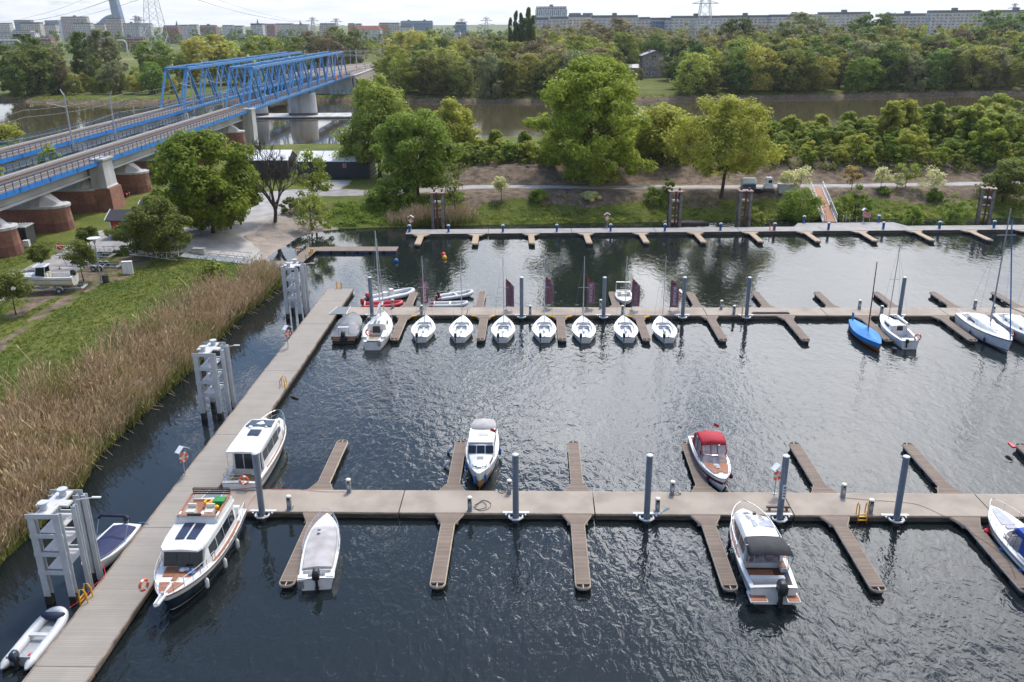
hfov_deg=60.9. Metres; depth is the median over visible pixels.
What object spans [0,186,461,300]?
gravel road
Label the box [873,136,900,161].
levee shrub
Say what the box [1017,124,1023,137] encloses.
levee shrub
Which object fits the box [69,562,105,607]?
mooring rope
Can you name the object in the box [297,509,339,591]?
covered motorboat
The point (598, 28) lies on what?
woodland tree
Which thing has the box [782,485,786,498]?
notice board
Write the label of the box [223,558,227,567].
fender
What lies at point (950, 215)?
shrub
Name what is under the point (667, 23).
apartment building
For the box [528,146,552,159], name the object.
levee shrub
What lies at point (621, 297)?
motorboat
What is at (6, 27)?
apartment building
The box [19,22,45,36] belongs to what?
apartment building
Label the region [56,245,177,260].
white fence
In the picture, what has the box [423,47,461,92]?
woodland tree
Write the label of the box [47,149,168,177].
brick bridge pier
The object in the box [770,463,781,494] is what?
life ring stand
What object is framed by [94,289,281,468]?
fallen canes
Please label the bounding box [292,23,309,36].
apartment building
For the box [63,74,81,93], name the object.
woodland tree
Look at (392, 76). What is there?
woodland tree
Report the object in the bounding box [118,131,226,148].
brick bridge pier
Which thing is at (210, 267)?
shrub
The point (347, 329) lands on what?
covered rib
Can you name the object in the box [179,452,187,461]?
life ring
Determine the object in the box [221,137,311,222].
bare tree
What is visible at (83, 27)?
apartment building
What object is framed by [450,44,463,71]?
woodland tree
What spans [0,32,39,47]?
apartment building
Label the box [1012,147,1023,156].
levee shrub
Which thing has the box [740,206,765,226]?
shrub
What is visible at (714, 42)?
woodland tree
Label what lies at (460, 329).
sailboat
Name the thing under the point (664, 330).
sailboat
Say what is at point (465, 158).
levee shrub
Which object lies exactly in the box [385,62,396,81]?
woodland tree
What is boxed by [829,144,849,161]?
levee shrub
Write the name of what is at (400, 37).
woodland tree
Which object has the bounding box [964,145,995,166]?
levee shrub
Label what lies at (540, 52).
woodland tree
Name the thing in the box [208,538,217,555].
window
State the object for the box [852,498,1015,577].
deck cable
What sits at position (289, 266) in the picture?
mooring dolphin
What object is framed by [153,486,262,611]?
motor yacht
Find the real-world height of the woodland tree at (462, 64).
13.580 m
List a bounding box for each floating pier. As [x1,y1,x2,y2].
[22,289,353,681]
[222,440,1023,594]
[345,291,1023,343]
[405,222,1023,246]
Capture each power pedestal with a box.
[286,494,291,509]
[346,478,351,492]
[467,496,472,511]
[507,479,511,493]
[599,299,601,308]
[654,497,660,512]
[669,480,674,495]
[732,305,735,314]
[839,483,846,497]
[857,300,861,308]
[866,498,874,513]
[879,305,883,314]
[972,300,977,308]
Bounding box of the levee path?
[453,181,1019,189]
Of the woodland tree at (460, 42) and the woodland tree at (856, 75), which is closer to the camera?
the woodland tree at (856, 75)
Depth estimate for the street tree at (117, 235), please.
114.57 m
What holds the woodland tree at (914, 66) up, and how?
on the ground at (270, 238)
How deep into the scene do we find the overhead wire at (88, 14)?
794.48 m
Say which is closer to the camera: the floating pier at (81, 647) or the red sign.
the floating pier at (81, 647)
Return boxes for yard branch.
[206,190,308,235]
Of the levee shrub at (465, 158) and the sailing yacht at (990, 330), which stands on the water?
the sailing yacht at (990, 330)
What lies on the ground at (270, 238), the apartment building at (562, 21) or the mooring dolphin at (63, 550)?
the apartment building at (562, 21)
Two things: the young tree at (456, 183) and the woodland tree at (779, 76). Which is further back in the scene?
the woodland tree at (779, 76)
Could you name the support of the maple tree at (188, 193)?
on the ground at (270, 238)
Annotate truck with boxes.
[739,177,776,192]
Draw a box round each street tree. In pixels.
[0,268,36,314]
[24,243,51,263]
[59,238,98,281]
[75,225,98,244]
[102,223,131,245]
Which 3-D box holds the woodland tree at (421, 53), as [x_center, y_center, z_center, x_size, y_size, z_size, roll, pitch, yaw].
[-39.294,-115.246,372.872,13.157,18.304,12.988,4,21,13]
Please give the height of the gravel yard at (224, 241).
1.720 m
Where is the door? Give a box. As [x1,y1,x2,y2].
[21,230,25,239]
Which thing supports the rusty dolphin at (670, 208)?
in the water
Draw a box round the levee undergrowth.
[446,131,1019,173]
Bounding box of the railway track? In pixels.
[312,65,368,73]
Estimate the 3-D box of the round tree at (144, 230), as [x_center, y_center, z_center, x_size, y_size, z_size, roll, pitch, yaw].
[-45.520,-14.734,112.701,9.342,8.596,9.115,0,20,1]
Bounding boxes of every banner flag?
[420,277,427,303]
[504,279,513,310]
[543,277,553,308]
[585,276,594,308]
[629,279,639,310]
[668,280,678,311]
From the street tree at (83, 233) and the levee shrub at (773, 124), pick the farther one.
the levee shrub at (773, 124)
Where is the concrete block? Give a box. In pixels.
[191,247,205,254]
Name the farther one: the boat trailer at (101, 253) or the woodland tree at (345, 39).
the woodland tree at (345, 39)
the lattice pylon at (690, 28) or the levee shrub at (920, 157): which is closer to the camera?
the levee shrub at (920, 157)
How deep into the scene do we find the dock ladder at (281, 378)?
75.60 m
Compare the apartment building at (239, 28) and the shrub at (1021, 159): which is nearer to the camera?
the shrub at (1021, 159)
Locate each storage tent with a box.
[245,150,296,177]
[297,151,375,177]
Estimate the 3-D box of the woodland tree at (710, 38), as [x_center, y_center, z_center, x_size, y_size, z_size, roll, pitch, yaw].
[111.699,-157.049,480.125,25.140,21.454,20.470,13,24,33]
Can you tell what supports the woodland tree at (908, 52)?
on the ground at (270, 238)
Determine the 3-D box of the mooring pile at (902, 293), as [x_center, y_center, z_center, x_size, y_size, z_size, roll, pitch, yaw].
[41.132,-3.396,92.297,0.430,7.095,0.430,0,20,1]
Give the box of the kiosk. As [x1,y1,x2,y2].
[104,209,163,237]
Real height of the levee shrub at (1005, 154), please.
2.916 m
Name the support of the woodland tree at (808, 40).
on the ground at (270, 238)
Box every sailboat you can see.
[411,262,435,342]
[449,258,472,342]
[491,263,514,342]
[532,256,555,342]
[572,256,595,342]
[614,262,637,342]
[652,261,676,342]
[848,262,881,351]
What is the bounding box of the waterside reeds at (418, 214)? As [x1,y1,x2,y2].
[382,199,482,226]
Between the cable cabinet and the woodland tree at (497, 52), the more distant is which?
the woodland tree at (497, 52)
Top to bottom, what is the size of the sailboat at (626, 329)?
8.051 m
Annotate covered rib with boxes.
[331,312,362,344]
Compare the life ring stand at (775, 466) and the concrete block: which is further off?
the concrete block
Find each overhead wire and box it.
[0,61,340,142]
[0,68,280,124]
[0,68,328,151]
[2,70,255,116]
[15,0,136,21]
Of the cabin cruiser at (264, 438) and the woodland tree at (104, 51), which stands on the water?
the cabin cruiser at (264, 438)
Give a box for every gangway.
[178,246,251,263]
[809,181,837,222]
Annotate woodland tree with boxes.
[0,44,53,92]
[0,63,34,96]
[9,48,64,88]
[14,34,44,76]
[29,83,40,94]
[38,83,45,92]
[44,45,66,77]
[45,76,61,94]
[51,58,72,93]
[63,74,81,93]
[68,31,96,83]
[77,72,92,91]
[81,52,105,86]
[82,29,122,81]
[85,77,98,93]
[94,68,109,92]
[94,79,104,92]
[95,58,127,93]
[107,83,118,93]
[123,75,141,93]
[128,65,142,89]
[132,40,176,74]
[135,61,163,93]
[160,54,173,74]
[165,78,177,93]
[171,52,191,84]
[172,34,246,83]
[173,76,182,92]
[202,40,258,81]
[233,51,253,82]
[239,35,283,80]
[269,37,310,71]
[270,49,295,79]
[295,30,338,69]
[308,37,346,67]
[316,26,367,65]
[343,34,368,62]
[369,44,412,69]
[373,52,417,93]
[383,30,433,57]
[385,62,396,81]
[390,58,414,91]
[407,49,429,92]
[408,29,441,51]
[410,37,436,56]
[413,56,438,94]
[414,53,456,94]
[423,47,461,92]
[429,46,461,76]
[429,49,450,90]
[435,37,453,47]
[442,62,477,95]
[449,37,471,56]
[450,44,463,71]
[455,61,473,93]
[459,43,474,65]
[461,48,482,74]
[464,60,479,83]
[470,47,505,87]
[471,44,486,65]
[473,52,506,98]
[479,57,500,90]
[482,41,517,57]
[483,33,502,50]
[489,59,529,96]
[496,49,520,90]
[508,17,512,43]
[510,41,527,51]
[510,50,520,60]
[513,10,519,43]
[514,51,538,89]
[518,12,524,47]
[518,53,539,92]
[519,38,549,61]
[522,20,525,41]
[524,7,532,45]
[530,15,535,40]
[530,62,549,94]
[533,47,561,79]
[534,53,564,94]
[537,42,572,81]
[555,49,587,79]
[557,41,592,56]
[563,35,595,51]
[575,17,650,53]
[582,35,600,46]
[587,46,606,55]
[590,51,631,87]
[596,41,621,61]
[604,47,621,63]
[607,32,637,62]
[609,32,640,64]
[624,41,636,63]
[634,38,651,63]
[635,38,670,63]
[635,68,644,79]
[643,32,675,54]
[655,53,675,78]
[662,45,685,77]
[664,57,685,86]
[668,37,684,58]
[670,53,713,95]
[673,39,707,62]
[673,48,705,76]
[679,51,696,89]
[687,42,713,88]
[697,44,725,90]
[698,62,723,94]
[699,30,711,42]
[699,36,720,47]
[705,35,728,48]
[714,49,736,88]
[718,16,759,45]
[718,41,737,51]
[720,42,740,81]
[721,37,753,51]
[722,45,760,88]
[727,59,753,93]
[735,34,756,44]
[737,42,766,86]
[737,46,787,91]
[759,42,771,47]
[760,35,781,44]
[762,42,798,86]
[764,49,801,91]
[766,11,834,36]
[777,27,805,41]
[778,37,810,50]
[780,34,801,44]
[782,48,824,91]
[784,46,815,76]
[786,50,822,86]
[799,32,811,49]
[805,52,823,88]
[808,56,839,91]
[811,34,822,51]
[814,45,834,85]
[820,44,839,53]
[822,47,849,84]
[827,34,842,45]
[828,31,861,46]
[832,52,850,87]
[835,34,851,50]
[837,33,854,49]
[838,40,891,80]
[843,60,862,91]
[844,12,901,33]
[845,41,868,59]
[852,56,886,91]
[853,26,878,42]
[857,32,892,46]
[862,39,912,86]
[864,25,898,37]
[876,52,907,89]
[886,36,901,41]
[886,43,917,87]
[889,44,920,81]
[897,37,919,49]
[898,54,929,92]
[899,28,914,40]
[900,43,921,52]
[903,32,932,46]
[904,46,931,68]
[905,51,939,83]
[912,49,932,84]
[917,34,955,49]
[923,50,957,90]
[929,41,950,58]
[931,47,958,85]
[942,49,968,89]
[945,36,969,49]
[950,29,976,44]
[950,45,984,82]
[950,45,1000,87]
[952,27,969,37]
[960,44,978,68]
[965,40,981,46]
[967,45,1012,86]
[968,10,1023,37]
[972,46,1014,87]
[973,26,989,44]
[980,36,1010,48]
[991,48,1017,77]
[999,43,1011,47]
[1002,56,1023,88]
[1003,30,1021,41]
[1006,42,1023,81]
[1007,38,1023,54]
[1013,46,1023,82]
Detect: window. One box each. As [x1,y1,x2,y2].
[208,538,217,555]
[215,527,224,545]
[222,517,229,534]
[228,510,234,525]
[262,445,267,460]
[267,437,273,452]
[272,429,278,444]
[695,434,725,455]
[735,525,740,541]
[739,535,743,552]
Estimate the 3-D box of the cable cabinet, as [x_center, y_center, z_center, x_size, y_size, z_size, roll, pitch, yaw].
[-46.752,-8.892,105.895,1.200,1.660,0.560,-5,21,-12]
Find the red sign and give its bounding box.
[55,244,63,249]
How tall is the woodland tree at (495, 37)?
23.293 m
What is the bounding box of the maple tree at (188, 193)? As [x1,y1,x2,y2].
[145,127,260,232]
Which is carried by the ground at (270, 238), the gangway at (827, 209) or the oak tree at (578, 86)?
the oak tree at (578, 86)
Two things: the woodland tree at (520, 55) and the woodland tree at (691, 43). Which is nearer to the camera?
the woodland tree at (520, 55)
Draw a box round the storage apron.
[308,180,350,190]
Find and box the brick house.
[628,50,665,77]
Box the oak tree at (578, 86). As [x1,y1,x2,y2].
[522,50,658,185]
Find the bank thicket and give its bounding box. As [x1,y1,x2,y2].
[322,191,464,227]
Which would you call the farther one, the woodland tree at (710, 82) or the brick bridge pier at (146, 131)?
the woodland tree at (710, 82)
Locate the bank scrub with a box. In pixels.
[2,89,1020,101]
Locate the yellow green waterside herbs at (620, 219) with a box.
[535,212,985,223]
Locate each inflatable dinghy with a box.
[0,606,68,670]
[429,300,468,306]
[433,289,473,300]
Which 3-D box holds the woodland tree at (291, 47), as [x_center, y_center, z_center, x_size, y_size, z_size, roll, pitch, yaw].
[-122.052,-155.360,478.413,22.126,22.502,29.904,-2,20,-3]
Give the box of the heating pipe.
[114,40,128,55]
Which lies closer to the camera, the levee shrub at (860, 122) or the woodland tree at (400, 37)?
the levee shrub at (860, 122)
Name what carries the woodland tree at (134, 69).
on the ground at (270, 238)
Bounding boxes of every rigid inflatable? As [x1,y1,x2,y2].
[360,298,403,306]
[363,287,414,300]
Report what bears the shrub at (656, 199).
on the ground at (270, 238)
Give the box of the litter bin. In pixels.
[101,274,108,282]
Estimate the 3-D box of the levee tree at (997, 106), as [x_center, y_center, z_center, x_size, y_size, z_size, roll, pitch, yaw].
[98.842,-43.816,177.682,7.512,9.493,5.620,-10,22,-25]
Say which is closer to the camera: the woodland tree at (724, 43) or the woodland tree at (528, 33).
the woodland tree at (724, 43)
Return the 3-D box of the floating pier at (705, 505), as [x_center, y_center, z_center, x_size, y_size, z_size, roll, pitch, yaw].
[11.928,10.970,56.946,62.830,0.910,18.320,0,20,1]
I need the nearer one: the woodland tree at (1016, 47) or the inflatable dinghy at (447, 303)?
the inflatable dinghy at (447, 303)
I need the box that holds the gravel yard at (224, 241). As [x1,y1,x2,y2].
[65,227,259,260]
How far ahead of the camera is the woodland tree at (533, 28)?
488.95 m
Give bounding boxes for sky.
[0,0,1023,28]
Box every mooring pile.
[251,451,265,521]
[368,276,373,319]
[512,453,518,522]
[519,276,523,320]
[602,276,606,320]
[643,453,652,523]
[680,276,686,320]
[744,276,751,320]
[775,454,789,524]
[892,455,909,525]
[896,276,906,320]
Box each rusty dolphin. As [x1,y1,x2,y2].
[430,189,445,228]
[667,188,683,227]
[735,187,753,226]
[975,185,997,224]
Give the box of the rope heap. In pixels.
[179,567,188,572]
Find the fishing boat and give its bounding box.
[12,263,78,285]
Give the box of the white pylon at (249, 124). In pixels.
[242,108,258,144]
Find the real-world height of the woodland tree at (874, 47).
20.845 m
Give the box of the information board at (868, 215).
[863,213,870,221]
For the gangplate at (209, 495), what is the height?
0.090 m
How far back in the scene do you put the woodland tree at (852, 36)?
487.59 m
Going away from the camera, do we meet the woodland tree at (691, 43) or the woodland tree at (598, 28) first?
the woodland tree at (691, 43)
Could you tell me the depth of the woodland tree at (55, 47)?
412.39 m
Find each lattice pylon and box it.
[128,15,141,36]
[133,16,146,36]
[143,0,172,70]
[307,17,319,35]
[329,18,344,27]
[478,17,494,34]
[683,19,701,38]
[692,0,718,38]
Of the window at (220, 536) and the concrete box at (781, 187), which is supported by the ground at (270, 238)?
the concrete box at (781, 187)
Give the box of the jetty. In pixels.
[250,243,398,264]
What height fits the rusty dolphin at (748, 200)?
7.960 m
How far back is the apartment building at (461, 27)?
1225.10 m
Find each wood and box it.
[0,25,512,58]
[378,22,1015,61]
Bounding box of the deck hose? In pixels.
[472,500,490,510]
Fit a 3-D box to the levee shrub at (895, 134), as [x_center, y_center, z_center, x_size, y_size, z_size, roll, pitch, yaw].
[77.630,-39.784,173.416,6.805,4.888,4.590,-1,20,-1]
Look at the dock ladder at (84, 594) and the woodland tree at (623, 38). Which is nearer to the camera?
the dock ladder at (84, 594)
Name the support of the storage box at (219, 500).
on the motor yacht at (200, 538)
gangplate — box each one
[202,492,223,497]
[329,306,350,313]
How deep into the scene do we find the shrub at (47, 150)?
149.00 m
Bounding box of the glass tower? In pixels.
[109,0,124,22]
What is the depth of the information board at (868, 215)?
135.33 m
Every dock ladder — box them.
[78,583,93,605]
[279,375,287,389]
[856,502,868,522]
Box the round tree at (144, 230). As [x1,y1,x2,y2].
[119,194,193,256]
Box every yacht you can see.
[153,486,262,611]
[361,231,392,349]
[880,246,918,348]
[955,209,1013,351]
[992,286,1023,343]
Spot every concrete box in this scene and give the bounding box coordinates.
[777,183,788,193]
[788,183,799,192]
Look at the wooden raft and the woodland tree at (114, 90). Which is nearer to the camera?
the wooden raft
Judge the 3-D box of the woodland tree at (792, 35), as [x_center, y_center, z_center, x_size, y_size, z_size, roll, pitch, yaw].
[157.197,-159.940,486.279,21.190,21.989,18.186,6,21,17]
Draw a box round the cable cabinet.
[121,260,133,274]
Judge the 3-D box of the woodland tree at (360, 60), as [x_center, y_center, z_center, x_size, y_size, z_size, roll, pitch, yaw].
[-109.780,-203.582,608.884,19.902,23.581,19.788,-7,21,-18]
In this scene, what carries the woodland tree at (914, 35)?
on the ground at (270, 238)
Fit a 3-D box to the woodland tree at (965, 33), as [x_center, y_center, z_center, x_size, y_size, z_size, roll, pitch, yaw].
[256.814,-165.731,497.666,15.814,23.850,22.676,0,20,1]
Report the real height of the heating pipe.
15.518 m
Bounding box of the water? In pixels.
[0,94,1023,681]
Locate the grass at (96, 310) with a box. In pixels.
[0,241,244,417]
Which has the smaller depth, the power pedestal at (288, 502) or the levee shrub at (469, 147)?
the power pedestal at (288, 502)
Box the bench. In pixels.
[766,505,789,510]
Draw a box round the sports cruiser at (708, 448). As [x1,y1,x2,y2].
[688,420,731,491]
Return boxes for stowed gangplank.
[752,312,789,313]
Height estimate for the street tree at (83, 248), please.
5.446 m
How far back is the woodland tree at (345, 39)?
565.69 m
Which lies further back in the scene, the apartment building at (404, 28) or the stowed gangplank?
the apartment building at (404, 28)
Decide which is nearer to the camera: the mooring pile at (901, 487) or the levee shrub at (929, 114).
the mooring pile at (901, 487)
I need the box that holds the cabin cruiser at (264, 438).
[222,409,285,489]
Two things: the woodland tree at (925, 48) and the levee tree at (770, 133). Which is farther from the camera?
the woodland tree at (925, 48)
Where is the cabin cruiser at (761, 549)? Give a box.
[730,500,800,607]
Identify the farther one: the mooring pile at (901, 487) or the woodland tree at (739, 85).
the woodland tree at (739, 85)
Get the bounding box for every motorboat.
[81,514,140,569]
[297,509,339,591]
[465,418,498,488]
[615,281,631,305]
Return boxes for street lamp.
[87,236,101,281]
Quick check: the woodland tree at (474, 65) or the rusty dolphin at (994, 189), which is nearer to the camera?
the rusty dolphin at (994, 189)
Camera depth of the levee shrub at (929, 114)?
183.31 m
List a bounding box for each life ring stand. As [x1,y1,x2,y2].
[174,445,189,475]
[282,325,290,347]
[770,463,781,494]
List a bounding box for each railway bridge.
[0,51,325,172]
[0,51,362,210]
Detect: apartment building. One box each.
[0,23,13,32]
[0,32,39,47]
[12,30,34,42]
[14,20,33,29]
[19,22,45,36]
[36,37,55,46]
[44,20,63,37]
[44,23,61,41]
[60,15,89,40]
[72,22,94,42]
[94,23,106,31]
[105,17,123,36]
[112,35,149,48]
[122,22,142,36]
[141,23,154,39]
[163,25,182,43]
[180,25,189,40]
[188,24,199,41]
[200,24,218,38]
[222,25,233,39]
[234,25,245,37]
[250,23,265,42]
[267,24,276,37]
[275,23,293,37]
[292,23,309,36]
[319,23,327,35]
[327,23,336,33]
[348,23,354,36]
[356,26,382,42]
[379,23,389,35]
[389,23,400,40]
[399,26,413,35]
[400,20,432,37]
[454,30,460,38]
[455,22,466,37]
[518,15,548,36]
[535,4,566,18]
[549,16,568,37]
[568,15,590,35]
[590,13,638,33]
[638,17,650,36]
[650,17,664,30]
[664,18,670,39]
[671,13,721,38]
[720,13,769,39]
[768,12,816,42]
[816,10,870,29]
[886,11,925,32]
[923,8,981,35]
[980,12,987,27]
[988,7,1023,30]
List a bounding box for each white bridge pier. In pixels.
[168,113,188,123]
[233,121,242,129]
[238,93,268,115]
[288,93,317,115]
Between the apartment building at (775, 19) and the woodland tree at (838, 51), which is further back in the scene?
the apartment building at (775, 19)
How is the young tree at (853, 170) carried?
on the ground at (270, 238)
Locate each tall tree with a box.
[328,72,418,177]
[428,96,483,146]
[660,93,788,198]
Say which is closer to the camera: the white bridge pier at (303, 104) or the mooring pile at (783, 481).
the mooring pile at (783, 481)
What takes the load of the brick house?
on the ground at (270, 238)
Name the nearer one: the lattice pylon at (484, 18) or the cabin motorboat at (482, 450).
the cabin motorboat at (482, 450)
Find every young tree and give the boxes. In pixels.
[204,186,248,228]
[240,182,263,224]
[291,148,333,207]
[442,169,463,206]
[491,176,509,199]
[659,177,674,196]
[778,170,797,183]
[789,165,813,190]
[842,165,862,189]
[873,166,893,182]
[890,172,905,186]
[895,162,924,186]
[917,165,947,187]
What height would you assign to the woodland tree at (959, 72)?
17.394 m
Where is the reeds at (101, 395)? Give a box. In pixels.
[0,253,286,565]
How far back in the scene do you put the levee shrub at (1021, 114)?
185.16 m
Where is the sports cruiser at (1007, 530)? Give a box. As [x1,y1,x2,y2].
[987,498,1023,574]
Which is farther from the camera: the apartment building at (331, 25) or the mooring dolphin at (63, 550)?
the apartment building at (331, 25)
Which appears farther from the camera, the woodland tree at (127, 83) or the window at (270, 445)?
the woodland tree at (127, 83)
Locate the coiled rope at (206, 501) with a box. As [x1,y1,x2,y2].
[203,499,212,506]
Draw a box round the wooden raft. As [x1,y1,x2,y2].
[662,220,708,224]
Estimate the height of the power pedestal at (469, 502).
1.020 m
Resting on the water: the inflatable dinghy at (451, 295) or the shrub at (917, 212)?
the inflatable dinghy at (451, 295)
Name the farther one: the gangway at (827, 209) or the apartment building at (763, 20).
the apartment building at (763, 20)
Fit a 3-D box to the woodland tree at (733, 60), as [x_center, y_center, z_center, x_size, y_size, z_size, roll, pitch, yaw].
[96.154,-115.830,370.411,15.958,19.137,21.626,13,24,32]
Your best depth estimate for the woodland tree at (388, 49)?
426.90 m
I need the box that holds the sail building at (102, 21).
[98,14,113,23]
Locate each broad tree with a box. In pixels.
[368,107,465,196]
[631,102,702,158]
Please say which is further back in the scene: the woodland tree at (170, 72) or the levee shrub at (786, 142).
the woodland tree at (170, 72)
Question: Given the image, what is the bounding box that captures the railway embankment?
[262,62,385,91]
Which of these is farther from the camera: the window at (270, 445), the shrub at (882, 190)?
the shrub at (882, 190)
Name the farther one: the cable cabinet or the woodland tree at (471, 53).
the woodland tree at (471, 53)
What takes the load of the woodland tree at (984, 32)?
on the ground at (270, 238)
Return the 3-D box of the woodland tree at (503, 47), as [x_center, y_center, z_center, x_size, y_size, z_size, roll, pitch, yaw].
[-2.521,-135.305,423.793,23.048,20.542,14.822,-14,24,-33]
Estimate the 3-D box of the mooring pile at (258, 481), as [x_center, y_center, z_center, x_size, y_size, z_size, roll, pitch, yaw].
[-16.078,10.285,55.737,0.430,7.095,0.430,0,20,1]
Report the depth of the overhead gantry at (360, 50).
494.71 m
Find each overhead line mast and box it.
[47,89,73,149]
[109,91,127,140]
[178,73,195,115]
[207,71,223,108]
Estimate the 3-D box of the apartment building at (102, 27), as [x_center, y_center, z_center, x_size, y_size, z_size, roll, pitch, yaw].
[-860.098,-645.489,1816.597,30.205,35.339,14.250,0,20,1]
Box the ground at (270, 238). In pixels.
[0,22,1023,560]
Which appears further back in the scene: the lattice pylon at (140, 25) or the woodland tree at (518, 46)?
the lattice pylon at (140, 25)
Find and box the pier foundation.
[190,113,351,118]
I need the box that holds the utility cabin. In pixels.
[17,222,35,246]
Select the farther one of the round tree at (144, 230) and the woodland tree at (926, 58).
the woodland tree at (926, 58)
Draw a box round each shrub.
[0,121,25,143]
[29,143,61,166]
[112,245,134,255]
[201,260,227,282]
[278,197,298,214]
[291,191,333,229]
[363,176,416,209]
[454,149,479,164]
[457,145,472,161]
[458,142,474,162]
[476,146,501,163]
[477,139,492,153]
[491,138,515,153]
[493,142,522,162]
[516,140,536,161]
[516,147,529,161]
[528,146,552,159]
[528,188,548,201]
[580,191,601,201]
[634,147,654,158]
[643,186,667,207]
[646,149,664,162]
[676,144,693,157]
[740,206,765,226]
[771,120,777,140]
[772,116,808,141]
[773,185,826,220]
[774,130,794,152]
[774,140,791,158]
[775,144,793,161]
[792,122,831,142]
[793,125,844,149]
[798,140,816,158]
[799,146,817,164]
[800,119,814,138]
[812,144,836,160]
[820,120,856,147]
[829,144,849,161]
[829,195,853,220]
[835,184,875,213]
[836,117,869,136]
[839,133,878,157]
[854,144,877,166]
[857,123,883,146]
[867,115,875,122]
[870,146,890,161]
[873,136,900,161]
[876,186,891,194]
[877,114,924,131]
[883,129,917,147]
[888,144,918,162]
[893,124,930,156]
[899,204,924,225]
[911,147,929,164]
[914,104,963,144]
[917,128,940,148]
[926,188,944,201]
[928,147,953,166]
[935,192,973,224]
[938,135,969,154]
[943,105,968,137]
[951,149,964,166]
[955,106,983,148]
[964,117,1011,157]
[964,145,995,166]
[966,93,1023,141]
[973,158,1023,207]
[977,108,1023,146]
[994,156,1023,171]
[996,149,1018,159]
[1009,108,1023,138]
[1012,134,1023,155]
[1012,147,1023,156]
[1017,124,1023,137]
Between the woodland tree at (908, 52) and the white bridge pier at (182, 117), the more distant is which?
the woodland tree at (908, 52)
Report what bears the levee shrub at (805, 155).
on the ground at (270, 238)
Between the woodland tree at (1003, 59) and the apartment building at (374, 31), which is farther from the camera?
the apartment building at (374, 31)
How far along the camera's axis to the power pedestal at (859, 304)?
94.77 m
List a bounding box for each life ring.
[138,578,148,591]
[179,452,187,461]
[239,475,248,484]
[773,471,780,480]
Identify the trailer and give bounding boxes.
[34,282,88,293]
[55,249,115,260]
[59,260,120,271]
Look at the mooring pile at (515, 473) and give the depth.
54.73 m
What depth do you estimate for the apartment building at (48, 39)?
1101.06 m
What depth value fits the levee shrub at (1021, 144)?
163.12 m
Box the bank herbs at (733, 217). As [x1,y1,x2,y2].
[349,189,1023,223]
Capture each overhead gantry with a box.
[313,54,365,69]
[337,50,382,59]
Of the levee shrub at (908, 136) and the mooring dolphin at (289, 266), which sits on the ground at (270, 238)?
the levee shrub at (908, 136)
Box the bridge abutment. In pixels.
[285,68,373,94]
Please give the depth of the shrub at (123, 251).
114.61 m
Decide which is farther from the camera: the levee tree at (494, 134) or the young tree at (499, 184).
the levee tree at (494, 134)
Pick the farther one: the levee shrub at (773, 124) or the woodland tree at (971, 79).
the woodland tree at (971, 79)
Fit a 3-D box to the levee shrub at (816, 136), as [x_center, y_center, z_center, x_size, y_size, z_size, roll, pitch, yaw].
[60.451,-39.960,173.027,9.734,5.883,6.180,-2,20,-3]
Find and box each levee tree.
[470,145,483,162]
[487,129,502,152]
[515,130,536,152]
[760,118,773,140]
[780,114,798,144]
[814,114,830,140]
[840,111,856,141]
[873,100,906,144]
[897,98,921,136]
[928,101,946,140]
[953,103,985,139]
[986,102,1008,141]
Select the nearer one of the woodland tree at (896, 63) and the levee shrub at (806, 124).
the levee shrub at (806, 124)
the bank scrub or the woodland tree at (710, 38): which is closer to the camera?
the bank scrub
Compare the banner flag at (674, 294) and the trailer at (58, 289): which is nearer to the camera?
the banner flag at (674, 294)
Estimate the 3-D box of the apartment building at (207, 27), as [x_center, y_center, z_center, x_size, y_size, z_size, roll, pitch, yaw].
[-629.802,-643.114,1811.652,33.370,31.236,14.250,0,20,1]
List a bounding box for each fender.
[204,577,209,588]
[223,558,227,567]
[235,536,239,548]
[738,574,741,584]
[984,524,990,534]
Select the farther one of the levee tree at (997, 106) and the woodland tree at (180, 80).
the woodland tree at (180, 80)
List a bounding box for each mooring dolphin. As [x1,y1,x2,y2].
[24,486,103,604]
[191,339,239,419]
[280,259,314,318]
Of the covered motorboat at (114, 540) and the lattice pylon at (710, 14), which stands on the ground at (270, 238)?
the lattice pylon at (710, 14)
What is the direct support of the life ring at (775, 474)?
attached to the life ring stand at (775, 466)
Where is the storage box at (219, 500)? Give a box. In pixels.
[212,496,226,507]
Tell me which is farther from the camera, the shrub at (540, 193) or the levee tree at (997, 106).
the levee tree at (997, 106)
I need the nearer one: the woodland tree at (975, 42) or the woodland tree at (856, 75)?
the woodland tree at (856, 75)
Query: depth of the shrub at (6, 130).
225.18 m
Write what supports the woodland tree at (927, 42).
on the ground at (270, 238)
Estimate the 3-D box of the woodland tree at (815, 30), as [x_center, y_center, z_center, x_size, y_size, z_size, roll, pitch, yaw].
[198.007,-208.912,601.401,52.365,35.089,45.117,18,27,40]
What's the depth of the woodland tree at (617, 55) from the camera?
353.94 m
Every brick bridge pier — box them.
[0,193,75,232]
[0,218,24,257]
[3,161,152,193]
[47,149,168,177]
[51,156,126,211]
[85,139,203,165]
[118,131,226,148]
[145,124,246,146]
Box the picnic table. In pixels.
[186,230,203,235]
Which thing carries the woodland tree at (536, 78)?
on the ground at (270, 238)

